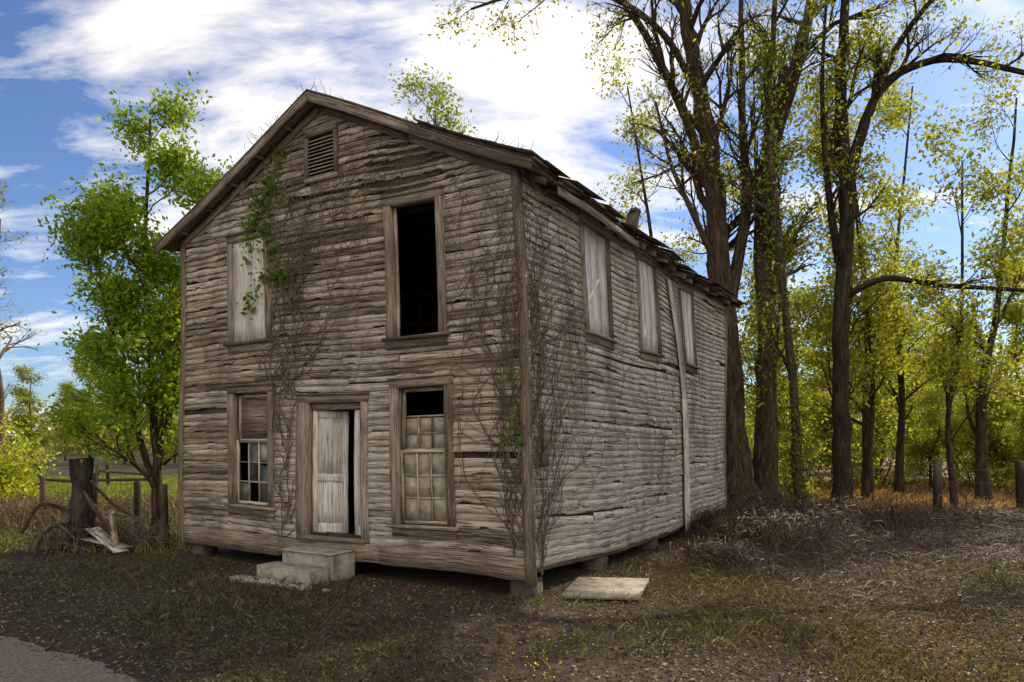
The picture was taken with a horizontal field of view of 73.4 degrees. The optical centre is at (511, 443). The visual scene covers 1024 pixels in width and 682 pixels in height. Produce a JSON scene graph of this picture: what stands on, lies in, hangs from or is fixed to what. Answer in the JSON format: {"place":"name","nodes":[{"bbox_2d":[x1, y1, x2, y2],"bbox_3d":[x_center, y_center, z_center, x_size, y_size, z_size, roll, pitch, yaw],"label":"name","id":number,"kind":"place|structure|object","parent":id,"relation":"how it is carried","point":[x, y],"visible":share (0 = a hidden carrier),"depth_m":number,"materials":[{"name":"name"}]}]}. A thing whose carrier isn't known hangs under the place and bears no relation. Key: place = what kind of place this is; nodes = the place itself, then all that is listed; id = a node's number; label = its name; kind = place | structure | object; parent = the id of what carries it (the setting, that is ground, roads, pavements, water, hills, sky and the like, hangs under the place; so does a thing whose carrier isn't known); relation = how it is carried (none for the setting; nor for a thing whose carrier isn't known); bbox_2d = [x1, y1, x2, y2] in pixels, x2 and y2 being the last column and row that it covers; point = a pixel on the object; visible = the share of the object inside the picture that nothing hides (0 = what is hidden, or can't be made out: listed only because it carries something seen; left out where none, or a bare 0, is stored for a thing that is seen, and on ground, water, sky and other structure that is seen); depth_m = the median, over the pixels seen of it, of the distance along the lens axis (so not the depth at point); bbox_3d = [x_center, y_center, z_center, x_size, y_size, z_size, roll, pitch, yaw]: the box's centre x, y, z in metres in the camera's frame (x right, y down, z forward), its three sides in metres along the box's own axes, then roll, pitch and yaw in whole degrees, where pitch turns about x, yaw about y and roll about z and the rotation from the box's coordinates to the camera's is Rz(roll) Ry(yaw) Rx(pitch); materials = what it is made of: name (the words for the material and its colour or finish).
{"place":"outdoors","nodes":[
{"label":"outdoors","id":0,"kind":"place"},
{"bbox_2d":[0,636,138,681],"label":"gravel road","id":1,"kind":"structure","parent":0,"point":[19,662],"depth_m":6.38,"materials":[{"name":"grey gravel"}]},
{"bbox_2d":[0,446,1023,681],"bbox_3d":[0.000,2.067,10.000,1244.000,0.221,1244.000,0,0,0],"label":"ground","id":2,"kind":"structure","parent":0,"point":[465,582],"depth_m":8.08,"materials":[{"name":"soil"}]},
{"bbox_2d":[0,189,40,455],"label":"bare tree","id":3,"kind":"object","parent":2,"relation":"on","point":[2,403],"visible":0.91,"depth_m":39.97,"materials":[{"name":"brown plant"}]},
{"bbox_2d":[0,180,46,358],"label":"bare tree","id":4,"kind":"object","parent":2,"relation":"on","point":[5,349],"visible":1,"depth_m":29.68,"materials":[{"name":"brown plant"}]},
{"bbox_2d":[5,363,55,465],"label":"woodland tree","id":5,"kind":"object","parent":2,"relation":"on","point":[27,396],"visible":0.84,"depth_m":62.39,"materials":[{"name":"green plant"}]},
{"bbox_2d":[0,414,65,502],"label":"shrub","id":6,"kind":"object","parent":2,"relation":"on","point":[13,470],"visible":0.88,"depth_m":24.19,"materials":[{"name":"green plant"}]},
{"bbox_2d":[51,379,82,460],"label":"woodland tree","id":7,"kind":"object","parent":2,"relation":"on","point":[63,443],"visible":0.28,"depth_m":84.62,"materials":[{"name":"green plant"}]},
{"bbox_2d":[20,457,140,550],"bbox_3d":[-8.407,1.270,13.482,2.231,2.005,1.004,0,0,0],"label":"old stump post","id":8,"kind":"object","parent":2,"relation":"on","point":[82,510],"visible":0.89,"depth_m":13.52,"materials":[{"name":"brown wood"}]},
{"bbox_2d":[21,465,146,488],"bbox_3d":[-19.480,1.550,30.035,7.160,1.200,0.190,0,0,0],"label":"broken board fence","id":9,"kind":"object","parent":2,"relation":"on","point":[98,471],"visible":0.34,"depth_m":30.04,"materials":[{"name":"grey wood"}]},
{"bbox_2d":[0,473,168,548],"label":"wire fence","id":10,"kind":"object","parent":2,"relation":"on","point":[164,518],"visible":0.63,"depth_m":15.15,"materials":[{"name":"brown wood"}]},
{"bbox_2d":[53,351,122,459],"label":"woodland tree","id":11,"kind":"object","parent":2,"relation":"on","point":[72,394],"visible":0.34,"depth_m":70.76,"materials":[{"name":"green plant"}]},
{"bbox_2d":[12,458,174,485],"bbox_3d":[-16.000,1.455,34.975,16.676,1.598,0.232,0,0,-14],"label":"wire fence","id":12,"kind":"object","parent":2,"relation":"on","point":[107,474],"visible":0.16,"depth_m":33.95,"materials":[{"name":"grey wood"}]},
{"bbox_2d":[80,510,133,552],"bbox_3d":[-7.765,1.677,13.109,1.303,0.685,0.669,0,0,42],"label":"scrap board pile","id":13,"kind":"object","parent":2,"relation":"on","point":[118,547],"visible":0.9,"depth_m":13.14,"materials":[{"name":"grey wood"}]},
{"bbox_2d":[90,361,148,463],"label":"woodland tree","id":14,"kind":"object","parent":2,"relation":"on","point":[132,449],"visible":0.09,"depth_m":68.39,"materials":[{"name":"green plant"}]},
{"bbox_2d":[103,367,148,457],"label":"woodland tree","id":15,"kind":"object","parent":2,"relation":"on","point":[127,424],"visible":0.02,"depth_m":85.23,"materials":[{"name":"green plant"}]},
{"bbox_2d":[35,70,232,539],"bbox_3d":[-7.717,-3.046,14.870,4.300,10.414,3.592,0,0,-36],"label":"young green tree","id":16,"kind":"object","parent":2,"relation":"on","point":[106,221],"visible":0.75,"depth_m":14.40,"materials":[{"name":"green plant"}]},
{"bbox_2d":[135,374,173,447],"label":"woodland tree","id":17,"kind":"object","parent":2,"relation":"on","point":[144,428],"visible":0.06,"depth_m":76.28,"materials":[{"name":"green plant"}]},
{"bbox_2d":[147,405,178,463],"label":"woodland tree","id":18,"kind":"object","parent":2,"relation":"on","point":[174,428],"visible":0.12,"depth_m":71.15,"materials":[{"name":"green plant"}]},
{"bbox_2d":[149,404,178,459],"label":"woodland tree","id":19,"kind":"object","parent":2,"relation":"on","point":[167,445],"visible":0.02,"depth_m":78.09,"materials":[{"name":"green plant"}]},
{"bbox_2d":[286,584,296,588],"bbox_3d":[-3.151,2.058,9.852,0.183,0.099,0.191,0,0,40],"label":"field stone","id":20,"kind":"object","parent":2,"relation":"on","point":[292,585],"visible":0.57,"depth_m":9.79,"materials":[{"name":"stone"}]},
{"bbox_2d":[229,545,354,585],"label":"concrete steps","id":21,"kind":"structure","parent":2,"relation":"on","point":[301,563],"depth_m":10.38,"materials":[{"name":"grey concrete"}]},
{"bbox_2d":[296,583,312,590],"bbox_3d":[-2.950,2.059,9.750,0.256,0.127,0.250,0,0,-44],"label":"field stone","id":22,"kind":"object","parent":2,"relation":"on","point":[302,587],"visible":0.45,"depth_m":9.72,"materials":[{"name":"stone"}]},
{"bbox_2d":[383,58,484,138],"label":"young green tree","id":23,"kind":"object","parent":2,"relation":"on","point":[437,102],"visible":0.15,"depth_m":26.55,"materials":[{"name":"green plant"}]},
{"bbox_2d":[178,104,727,588],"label":"trim boards","id":24,"kind":"object","parent":2,"relation":"on","point":[468,562],"depth_m":10.21,"materials":[{"name":"brown wood"}]},
{"bbox_2d":[182,76,732,574],"bbox_3d":[1.434,-1.992,13.004,13.854,7.609,6.487,0,0,-27],"label":"climbing vine","id":25,"kind":"object","parent":24,"relation":"attached to","point":[282,280],"visible":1,"depth_m":10.18,"materials":[{"name":"brown plant"}]},
{"bbox_2d":[223,124,699,544],"bbox_3d":[0.297,-1.740,12.298,10.158,6.613,3.989,0,0,-22],"label":"window and door casings","id":26,"kind":"structure","parent":24,"relation":"attached to","point":[257,415],"depth_m":11.03,"materials":[{"name":"wood"}]},
{"bbox_2d":[240,443,267,502],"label":"glass panes","id":27,"kind":"object","parent":26,"relation":"attached to","point":[244,491],"visible":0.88,"depth_m":11.96,"materials":[{"name":"grey glass"}]},
{"bbox_2d":[236,207,446,524],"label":"window sashes","id":28,"kind":"object","parent":26,"relation":"attached to","point":[404,450],"depth_m":10.35,"materials":[{"name":"wood"}]},
{"bbox_2d":[261,417,446,520],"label":"dusty panes","id":29,"kind":"object","parent":26,"relation":"attached to","point":[438,468],"visible":0.87,"depth_m":10.16,"materials":[{"name":"beige glass"}]},
{"bbox_2d":[233,225,694,534],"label":"boarded panels and doors","id":30,"kind":"object","parent":26,"relation":"attached to","point":[330,486],"visible":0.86,"depth_m":11.27,"materials":[{"name":"grey wood"}]},
{"bbox_2d":[517,166,725,568],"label":"side clapboards","id":31,"kind":"object","parent":24,"relation":"attached to","point":[584,534],"visible":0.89,"depth_m":11.88,"materials":[{"name":"grey wood"}]},
{"bbox_2d":[540,413,548,465],"bbox_3d":[0.452,-0.070,9.535,0.072,0.777,0.145,0,0,33],"label":"electric box","id":32,"kind":"object","parent":31,"relation":"attached to","point":[544,457],"visible":0.68,"depth_m":9.52,"materials":[{"name":"metal"}]},
{"bbox_2d":[191,514,718,597],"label":"foundation piers","id":33,"kind":"structure","parent":2,"relation":"on","point":[518,588],"depth_m":11.39,"materials":[{"name":"stone"}]},
{"bbox_2d":[185,114,723,559],"bbox_3d":[-0.212,-1.802,15.555,7.402,7.370,10.828,0,0,31],"label":"sheathing","id":34,"kind":"object","parent":33,"relation":"on","point":[411,314],"visible":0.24,"depth_m":11.06,"materials":[{"name":"brown wood"}]},
{"bbox_2d":[182,112,523,557],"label":"front clapboards","id":35,"kind":"object","parent":34,"relation":"attached to","point":[472,520],"visible":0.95,"depth_m":10.70,"materials":[{"name":"grey wood"}]},
{"bbox_2d":[349,202,446,533],"bbox_3d":[-0.207,-1.038,15.554,7.143,5.513,10.550,0,0,31],"label":"interior structure","id":36,"kind":"object","parent":34,"relation":"attached to","point":[426,403],"visible":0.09,"depth_m":13.67,"materials":[{"name":"brown wood"}]},
{"bbox_2d":[155,92,742,308],"bbox_3d":[-0.269,-4.487,15.505,8.156,2.177,11.216,0,0,31],"label":"roof decking and rafters","id":37,"kind":"object","parent":34,"relation":"on","point":[289,121],"visible":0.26,"depth_m":11.39,"materials":[{"name":"brown wood"}]},
{"bbox_2d":[153,89,744,304],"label":"roof sheets","id":38,"kind":"object","parent":37,"relation":"on","point":[610,211],"visible":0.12,"depth_m":10.54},
{"bbox_2d":[626,207,641,227],"bbox_3d":[2.469,-4.386,14.122,0.313,0.824,0.261,0,0,31],"label":"chimney stack","id":39,"kind":"object","parent":37,"relation":"on","point":[633,216],"visible":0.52,"depth_m":14.02,"materials":[{"name":"brick"}]},
{"bbox_2d":[3,364,1017,455],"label":"distant tree line","id":40,"kind":"object","parent":2,"relation":"on","point":[7,438],"visible":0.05,"depth_m":121.25,"materials":[{"name":"green plant"}]},
{"bbox_2d":[0,489,1023,681],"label":"dry brush","id":41,"kind":"object","parent":2,"relation":"on","point":[777,523],"visible":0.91,"depth_m":13.47,"materials":[{"name":"brown plant"}]},
{"bbox_2d":[0,567,1023,681],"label":"ground weeds","id":42,"kind":"object","parent":2,"relation":"on","point":[364,618],"visible":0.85,"depth_m":7.90,"materials":[{"name":"green plant"}]},
{"bbox_2d":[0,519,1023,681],"bbox_3d":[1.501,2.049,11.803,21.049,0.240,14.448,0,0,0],"label":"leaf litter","id":43,"kind":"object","parent":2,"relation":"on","point":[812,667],"visible":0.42,"depth_m":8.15,"materials":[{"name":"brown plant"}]},
{"bbox_2d":[3,525,1023,681],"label":"fallen twigs","id":44,"kind":"object","parent":2,"relation":"on","point":[579,658],"visible":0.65,"depth_m":8.18,"materials":[{"name":"brown wood"}]},
{"bbox_2d":[506,621,593,678],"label":"yellow wildflowers","id":45,"kind":"object","parent":2,"relation":"on","point":[544,674],"visible":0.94,"depth_m":6.21,"materials":[{"name":"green plant"}]},
{"bbox_2d":[561,577,648,599],"bbox_3d":[1.320,2.010,9.550,1.145,0.120,1.004,0,0,11],"label":"fallen concrete slab","id":46,"kind":"object","parent":2,"relation":"on","point":[588,588],"depth_m":9.40,"materials":[{"name":"beige concrete"}]},
{"bbox_2d":[590,47,706,276],"bbox_3d":[5.498,-6.625,27.471,4.893,17.764,4.783,0,0,0],"label":"slender tree","id":47,"kind":"object","parent":2,"relation":"on","point":[617,83],"visible":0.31,"depth_m":26.96,"materials":[{"name":"green plant"}]},
{"bbox_2d":[420,0,900,507],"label":"oak tree","id":48,"kind":"object","parent":2,"relation":"on","point":[745,477],"visible":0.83,"depth_m":21.54,"materials":[{"name":"green plant"}]},
{"bbox_2d":[667,278,689,531],"bbox_3d":[3.616,-0.742,14.737,0.195,5.349,1.324,0,0,32],"label":"downspout","id":49,"kind":"object","parent":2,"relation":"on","point":[674,307],"visible":0.96,"depth_m":14.71,"materials":[{"name":"grey metal"}]},
{"bbox_2d":[689,22,810,399],"bbox_3d":[8.933,-6.624,26.042,4.200,17.769,5.353,0,0,0],"label":"slender tree","id":50,"kind":"object","parent":2,"relation":"on","point":[751,252],"visible":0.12,"depth_m":25.21,"materials":[{"name":"green plant"}]},
{"bbox_2d":[745,392,755,448],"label":"woodland tree","id":51,"kind":"object","parent":2,"relation":"on","point":[749,428],"visible":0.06,"depth_m":58.49,"materials":[{"name":"green plant"}]},
{"bbox_2d":[697,0,832,509],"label":"ivy covered tree","id":52,"kind":"object","parent":2,"relation":"on","point":[794,458],"visible":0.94,"depth_m":19.86,"materials":[{"name":"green plant"}]},
{"bbox_2d":[742,281,813,445],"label":"woodland tree","id":53,"kind":"object","parent":2,"relation":"on","point":[754,410],"visible":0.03,"depth_m":38.82,"materials":[{"name":"green plant"}]},
{"bbox_2d":[744,373,815,465],"bbox_3d":[8.104,-0.834,29.550,9.191,5.908,7.815,0,0,23],"label":"shrub","id":54,"kind":"object","parent":2,"relation":"on","point":[751,435],"visible":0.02,"depth_m":29.44,"materials":[{"name":"green plant"}]},
{"bbox_2d":[777,377,800,452],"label":"woodland tree","id":55,"kind":"object","parent":2,"relation":"on","point":[781,407],"visible":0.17,"depth_m":32.54,"materials":[{"name":"green plant"}]},
{"bbox_2d":[722,54,857,419],"bbox_3d":[9.161,-5.268,23.279,4.546,15.054,4.668,0,0,36],"label":"slender tree","id":56,"kind":"object","parent":2,"relation":"on","point":[795,253],"visible":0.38,"depth_m":22.95,"materials":[{"name":"green plant"}]},
{"bbox_2d":[778,417,831,495],"bbox_3d":[10.411,0.529,25.041,2.193,3.167,2.299,0,0,31],"label":"shrub","id":57,"kind":"object","parent":2,"relation":"on","point":[782,470],"visible":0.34,"depth_m":25.21,"materials":[{"name":"green plant"}]},
{"bbox_2d":[780,277,831,437],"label":"woodland tree","id":58,"kind":"object","parent":2,"relation":"on","point":[805,293],"visible":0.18,"depth_m":45.09,"materials":[{"name":"green plant"}]},
{"bbox_2d":[745,393,893,488],"bbox_3d":[13.156,-0.108,30.911,6.475,4.456,6.296,0,0,-39],"label":"shrub","id":59,"kind":"object","parent":2,"relation":"on","point":[817,468],"visible":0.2,"depth_m":30.55,"materials":[{"name":"green plant"}]},
{"bbox_2d":[795,308,861,477],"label":"woodland tree","id":60,"kind":"object","parent":2,"relation":"on","point":[808,357],"visible":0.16,"depth_m":32.15,"materials":[{"name":"green plant"}]},
{"bbox_2d":[807,347,879,480],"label":"woodland tree","id":61,"kind":"object","parent":2,"relation":"on","point":[856,413],"visible":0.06,"depth_m":32.36,"materials":[{"name":"green plant"}]},
{"bbox_2d":[791,62,912,494],"bbox_3d":[12.825,-6.383,26.194,4.426,17.260,4.023,0,0,30],"label":"slender tree","id":62,"kind":"object","parent":2,"relation":"on","point":[864,422],"visible":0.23,"depth_m":26.03,"materials":[{"name":"green plant"}]},
{"bbox_2d":[780,3,932,404],"bbox_3d":[11.097,-6.459,22.968,5.411,17.440,3.716,0,0,16],"label":"slender tree","id":63,"kind":"object","parent":2,"relation":"on","point":[869,292],"visible":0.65,"depth_m":22.72,"materials":[{"name":"green plant"}]},
{"bbox_2d":[797,71,930,501],"bbox_3d":[12.052,-5.103,24.056,5.069,14.728,4.359,0,0,0],"label":"slender tree","id":64,"kind":"object","parent":2,"relation":"on","point":[872,383],"visible":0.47,"depth_m":23.91,"materials":[{"name":"green plant"}]},
{"bbox_2d":[850,316,907,461],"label":"woodland tree","id":65,"kind":"object","parent":2,"relation":"on","point":[860,391],"visible":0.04,"depth_m":52.65,"materials":[{"name":"green plant"}]},
{"bbox_2d":[850,357,908,478],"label":"woodland tree","id":66,"kind":"object","parent":2,"relation":"on","point":[887,413],"visible":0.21,"depth_m":34.14,"materials":[{"name":"green plant"}]},
{"bbox_2d":[813,354,974,487],"bbox_3d":[16.636,-1.033,32.121,7.833,6.306,6.854,0,0,0],"label":"shrub","id":67,"kind":"object","parent":2,"relation":"on","point":[878,475],"visible":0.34,"depth_m":31.47,"materials":[{"name":"green plant"}]},
{"bbox_2d":[849,304,944,473],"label":"woodland tree","id":68,"kind":"object","parent":2,"relation":"on","point":[911,416],"visible":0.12,"depth_m":39.97,"materials":[{"name":"green plant"}]},
{"bbox_2d":[779,0,1023,509],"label":"dark hardwood tree","id":69,"kind":"object","parent":2,"relation":"on","point":[846,159],"visible":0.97,"depth_m":20.62,"materials":[{"name":"green plant"}]},
{"bbox_2d":[856,62,954,494],"bbox_3d":[15.604,-6.577,27.349,6.190,17.667,3.941,0,0,-42],"label":"slender tree","id":70,"kind":"object","parent":2,"relation":"on","point":[901,399],"visible":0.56,"depth_m":26.88,"materials":[{"name":"green plant"}]},
{"bbox_2d":[876,311,936,468],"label":"woodland tree","id":71,"kind":"object","parent":2,"relation":"on","point":[902,354],"visible":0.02,"depth_m":56.36,"materials":[{"name":"green plant"}]},
{"bbox_2d":[902,329,931,467],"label":"woodland tree","id":72,"kind":"object","parent":2,"relation":"on","point":[924,340],"visible":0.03,"depth_m":50.80,"materials":[{"name":"green plant"}]},
{"bbox_2d":[905,377,935,459],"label":"woodland tree","id":73,"kind":"object","parent":2,"relation":"on","point":[920,413],"visible":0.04,"depth_m":50.01,"materials":[{"name":"green plant"}]},
{"bbox_2d":[903,358,941,474],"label":"woodland tree","id":74,"kind":"object","parent":2,"relation":"on","point":[914,432],"visible":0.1,"depth_m":45.64,"materials":[{"name":"green plant"}]},
{"bbox_2d":[904,374,968,489],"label":"woodland tree","id":75,"kind":"object","parent":2,"relation":"on","point":[917,452],"visible":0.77,"depth_m":30.00,"materials":[{"name":"green plant"}]},
{"bbox_2d":[907,335,973,479],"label":"woodland tree","id":76,"kind":"object","parent":2,"relation":"on","point":[919,401],"visible":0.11,"depth_m":35.68,"materials":[{"name":"green plant"}]},
{"bbox_2d":[896,99,1023,507],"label":"slender tree","id":77,"kind":"object","parent":2,"relation":"on","point":[958,366],"visible":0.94,"depth_m":21.36,"materials":[{"name":"green plant"}]},
{"bbox_2d":[932,318,988,477],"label":"woodland tree","id":78,"kind":"object","parent":2,"relation":"on","point":[963,393],"visible":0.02,"depth_m":41.32,"materials":[{"name":"green plant"}]},
{"bbox_2d":[906,60,1023,502],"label":"slender tree","id":79,"kind":"object","parent":2,"relation":"on","point":[983,487],"visible":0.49,"depth_m":23.91,"materials":[{"name":"green plant"}]},
{"bbox_2d":[906,380,1023,491],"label":"shrub","id":80,"kind":"object","parent":2,"relation":"on","point":[991,472],"visible":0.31,"depth_m":29.97,"materials":[{"name":"green plant"}]},
{"bbox_2d":[907,365,1023,484],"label":"shrub","id":81,"kind":"object","parent":2,"relation":"on","point":[1014,397],"visible":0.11,"depth_m":33.37,"materials":[{"name":"green plant"}]},
{"bbox_2d":[954,385,992,474],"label":"woodland tree","id":82,"kind":"object","parent":2,"relation":"on","point":[962,410],"visible":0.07,"depth_m":32.16,"materials":[{"name":"green plant"}]},
{"bbox_2d":[933,458,1023,514],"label":"wire fence","id":83,"kind":"object","parent":2,"relation":"on","point":[937,475],"visible":0.92,"depth_m":20.06,"materials":[{"name":"grey wood"}]},
{"bbox_2d":[956,369,1016,479],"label":"woodland tree","id":84,"kind":"object","parent":2,"relation":"on","point":[992,402],"visible":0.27,"depth_m":30.16,"materials":[{"name":"green plant"}]},
{"bbox_2d":[973,256,1023,427],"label":"woodland tree","id":85,"kind":"object","parent":2,"relation":"on","point":[1013,313],"visible":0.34,"depth_m":37.09,"materials":[{"name":"green plant"}]},
{"bbox_2d":[987,399,1022,489],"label":"woodland tree","id":86,"kind":"object","parent":2,"relation":"on","point":[1010,411],"visible":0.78,"depth_m":29.20,"materials":[{"name":"green plant"}]},
{"bbox_2d":[1002,369,1023,479],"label":"woodland tree","id":87,"kind":"object","parent":2,"relation":"on","point":[1020,454],"visible":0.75,"depth_m":28.17,"materials":[{"name":"green plant"}]},
{"bbox_2d":[1002,395,1023,480],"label":"woodland tree","id":88,"kind":"object","parent":2,"relation":"on","point":[1021,423],"visible":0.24,"depth_m":29.25,"materials":[{"name":"green plant"}]},
{"bbox_2d":[1008,392,1023,441],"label":"woodland tree","id":89,"kind":"object","parent":2,"relation":"on","point":[1018,416],"visible":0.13,"depth_m":35.41,"materials":[{"name":"green plant"}]},
{"bbox_2d":[0,0,1023,445],"label":"sky","id":90,"kind":"structure","parent":0,"point":[61,61],"materials":[{"name":"blue"}]}
]}

